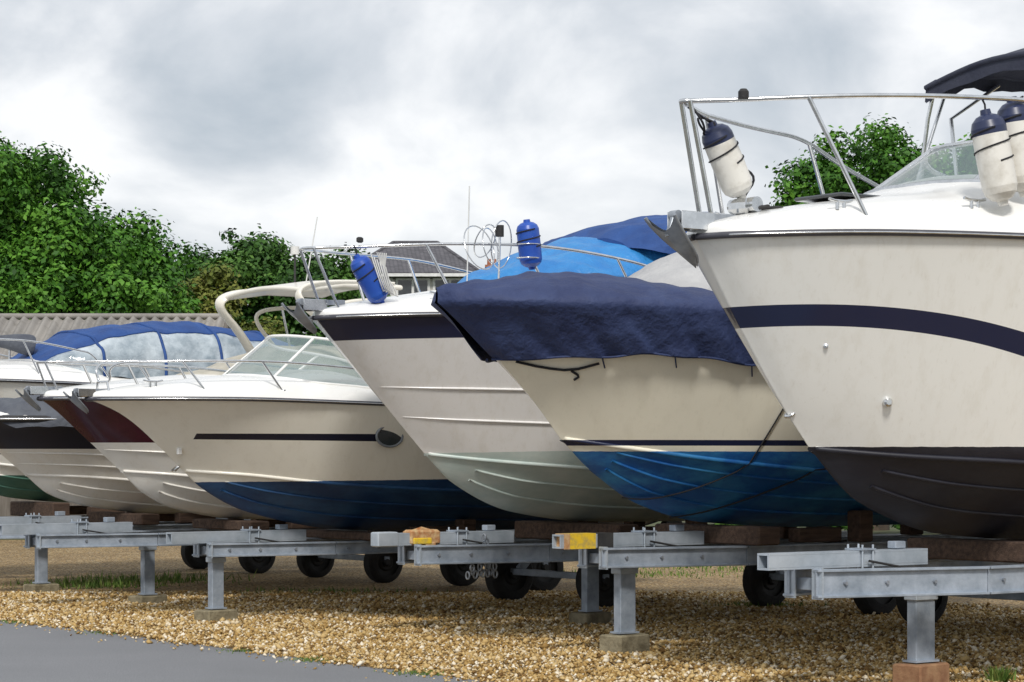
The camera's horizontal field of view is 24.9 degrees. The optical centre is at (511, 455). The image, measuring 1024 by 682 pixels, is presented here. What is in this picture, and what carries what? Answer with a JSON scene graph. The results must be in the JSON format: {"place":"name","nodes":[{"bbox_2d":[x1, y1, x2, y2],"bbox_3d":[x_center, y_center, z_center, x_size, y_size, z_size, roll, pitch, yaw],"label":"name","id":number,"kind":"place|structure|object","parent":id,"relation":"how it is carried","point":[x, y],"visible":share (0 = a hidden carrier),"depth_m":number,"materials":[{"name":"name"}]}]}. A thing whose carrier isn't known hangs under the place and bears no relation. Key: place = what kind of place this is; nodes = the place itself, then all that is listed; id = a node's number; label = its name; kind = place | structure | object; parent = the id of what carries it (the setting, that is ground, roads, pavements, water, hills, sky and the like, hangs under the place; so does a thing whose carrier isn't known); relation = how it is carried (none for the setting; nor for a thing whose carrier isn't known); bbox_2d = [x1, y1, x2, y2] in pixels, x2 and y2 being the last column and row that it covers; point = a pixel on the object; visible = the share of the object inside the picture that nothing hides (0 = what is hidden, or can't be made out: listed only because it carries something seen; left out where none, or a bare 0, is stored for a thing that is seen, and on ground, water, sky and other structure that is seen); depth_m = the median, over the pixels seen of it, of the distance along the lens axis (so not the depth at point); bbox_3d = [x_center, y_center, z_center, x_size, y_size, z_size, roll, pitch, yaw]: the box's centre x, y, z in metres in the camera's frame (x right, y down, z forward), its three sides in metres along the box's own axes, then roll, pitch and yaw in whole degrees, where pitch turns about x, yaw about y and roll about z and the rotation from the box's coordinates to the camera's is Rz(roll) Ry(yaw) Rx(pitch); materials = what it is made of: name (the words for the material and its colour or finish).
{"place":"outdoors","nodes":[
{"label":"outdoors","id":0,"kind":"place"},
{"bbox_2d":[0,621,494,681],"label":"asphalt road","id":1,"kind":"structure","parent":0,"point":[33,653],"depth_m":17.68,"materials":[{"name":"grey asphalt"}]},
{"bbox_2d":[393,279,432,295],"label":"walls","id":2,"kind":"structure","parent":0,"point":[431,284],"depth_m":87.85,"materials":[{"name":"white paint"}]},
{"bbox_2d":[382,278,461,295],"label":"windows","id":3,"kind":"structure","parent":2,"relation":"attached to","point":[408,285],"depth_m":87.77,"materials":[{"name":"white glass"}]},
{"bbox_2d":[370,241,479,278],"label":"roof","id":4,"kind":"structure","parent":2,"relation":"on","point":[444,255],"depth_m":88.25,"materials":[{"name":"tile"}]},
{"bbox_2d":[485,259,495,267],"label":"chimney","id":5,"kind":"object","parent":2,"relation":"on","point":[488,263],"visible":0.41,"depth_m":90.93,"materials":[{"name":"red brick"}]},
{"bbox_2d":[0,521,936,539],"bbox_3d":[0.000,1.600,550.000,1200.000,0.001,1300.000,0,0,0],"label":"ground","id":6,"kind":"structure","parent":0,"point":[893,530],"depth_m":49.04,"materials":[{"name":"brown stone"}]},
{"bbox_2d":[0,131,215,319],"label":"oak tree","id":7,"kind":"object","parent":6,"relation":"on","point":[68,257],"visible":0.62,"depth_m":53.14,"materials":[{"name":"green plant"}]},
{"bbox_2d":[0,313,231,515],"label":"storage shed","id":8,"kind":"structure","parent":6,"relation":"on","point":[46,327],"depth_m":48.78,"materials":[{"name":"beige metal"}]},
{"bbox_2d":[171,260,291,334],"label":"hawthorn tree","id":9,"kind":"object","parent":6,"relation":"on","point":[217,277],"visible":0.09,"depth_m":63.27,"materials":[{"name":"green plant"}]},
{"bbox_2d":[173,223,389,337],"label":"oak tree","id":10,"kind":"object","parent":6,"relation":"on","point":[259,261],"visible":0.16,"depth_m":82.97,"materials":[{"name":"green plant"}]},
{"bbox_2d":[0,540,1023,681],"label":"gravel","id":11,"kind":"structure","parent":6,"relation":"on","point":[17,560],"depth_m":30.18,"materials":[{"name":"beige gravel"}]},
{"bbox_2d":[0,501,275,573],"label":"boat trailer","id":12,"kind":"object","parent":11,"relation":"on","point":[259,564],"visible":0.21,"depth_m":31.11,"materials":[{"name":"metal"}]},
{"bbox_2d":[0,321,268,501],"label":"cabin cruiser","id":13,"kind":"object","parent":12,"relation":"on","point":[158,340],"visible":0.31,"depth_m":30.18,"materials":[{"name":"blue fabric"}]},
{"bbox_2d":[0,511,402,592],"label":"boat trailer","id":14,"kind":"object","parent":11,"relation":"on","point":[383,568],"visible":0.43,"depth_m":27.92,"materials":[{"name":"metal"}]},
{"bbox_2d":[0,395,189,513],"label":"covered motor boat","id":15,"kind":"object","parent":14,"relation":"on","point":[48,449],"visible":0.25,"depth_m":27.01,"materials":[{"name":"white plastic"}]},
{"bbox_2d":[0,517,563,602],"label":"boat trailer","id":16,"kind":"object","parent":11,"relation":"on","point":[108,532],"visible":0.5,"depth_m":24.84,"materials":[{"name":"metal"}]},
{"bbox_2d":[15,217,402,519],"bbox_3d":[-1.835,-0.851,26.609,8.236,3.601,2.477,0,0,-37],"label":"motor cruiser","id":17,"kind":"object","parent":16,"relation":"on","point":[139,458],"visible":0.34,"depth_m":24.86,"materials":[{"name":"white plastic"}]},
{"bbox_2d":[166,519,613,621],"bbox_3d":[-1.130,1.124,23.715,5.350,0.959,1.830,0,0,-37],"label":"boat trailer","id":18,"kind":"object","parent":11,"relation":"on","point":[511,581],"visible":0.6,"depth_m":22.75,"materials":[{"name":"metal"}]},
{"bbox_2d":[63,334,684,530],"bbox_3d":[-1.074,-0.096,23.757,7.609,2.192,2.332,0,0,-37],"label":"sports boat","id":19,"kind":"object","parent":18,"relation":"on","point":[303,430],"visible":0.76,"depth_m":22.26,"materials":[{"name":"beige plastic"}]},
{"bbox_2d":[0,566,1017,681],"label":"grass tuft","id":20,"kind":"object","parent":11,"relation":"on","point":[996,674],"visible":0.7,"depth_m":28.37,"materials":[{"name":"green plant"}]},
{"bbox_2d":[0,589,1023,681],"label":"gravel pebbles","id":21,"kind":"object","parent":11,"relation":"on","point":[263,608],"visible":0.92,"depth_m":20.75,"materials":[{"name":"gravel"}]},
{"bbox_2d":[371,519,900,625],"bbox_3d":[1.334,1.049,22.483,6.390,1.109,1.830,0,0,-37],"label":"boat trailer","id":22,"kind":"object","parent":11,"relation":"on","point":[420,546],"visible":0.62,"depth_m":21.30,"materials":[{"name":"metal"}]},
{"bbox_2d":[281,186,686,520],"bbox_3d":[1.539,-0.795,22.637,8.677,3.310,2.597,0,0,-37],"label":"motor cruiser","id":23,"kind":"object","parent":22,"relation":"on","point":[469,420],"visible":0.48,"depth_m":20.70,"materials":[{"name":"white plastic"}]},
{"bbox_2d":[552,510,1023,652],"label":"boat trailer","id":24,"kind":"object","parent":11,"relation":"on","point":[625,556],"visible":0.48,"depth_m":18.76,"materials":[{"name":"metal"}]},
{"bbox_2d":[431,252,900,526],"bbox_3d":[2.651,-0.533,19.979,8.055,2.727,2.616,0,0,-37],"label":"covered motor boat","id":25,"kind":"object","parent":24,"relation":"on","point":[646,386],"visible":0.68,"depth_m":18.12,"materials":[{"name":"beige plastic"}]},
{"bbox_2d":[757,537,1023,681],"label":"boat trailer","id":26,"kind":"object","parent":11,"relation":"on","point":[920,575],"visible":1,"depth_m":15.74,"materials":[{"name":"metal"}]},
{"bbox_2d":[644,48,1023,538],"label":"motor cruiser","id":27,"kind":"object","parent":26,"relation":"on","point":[878,328],"visible":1,"depth_m":15.11,"materials":[{"name":"white plastic"}]},
{"bbox_2d":[715,523,899,530],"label":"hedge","id":28,"kind":"object","parent":6,"relation":"on","point":[897,526],"depth_m":47.18,"materials":[{"name":"green plant"}]},
{"bbox_2d":[764,112,970,530],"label":"oak tree","id":29,"kind":"object","parent":6,"relation":"on","point":[881,161],"visible":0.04,"depth_m":49.03,"materials":[{"name":"green plant"}]},
{"bbox_2d":[0,0,1023,337],"label":"sky","id":30,"kind":"structure","parent":0,"point":[376,121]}
]}

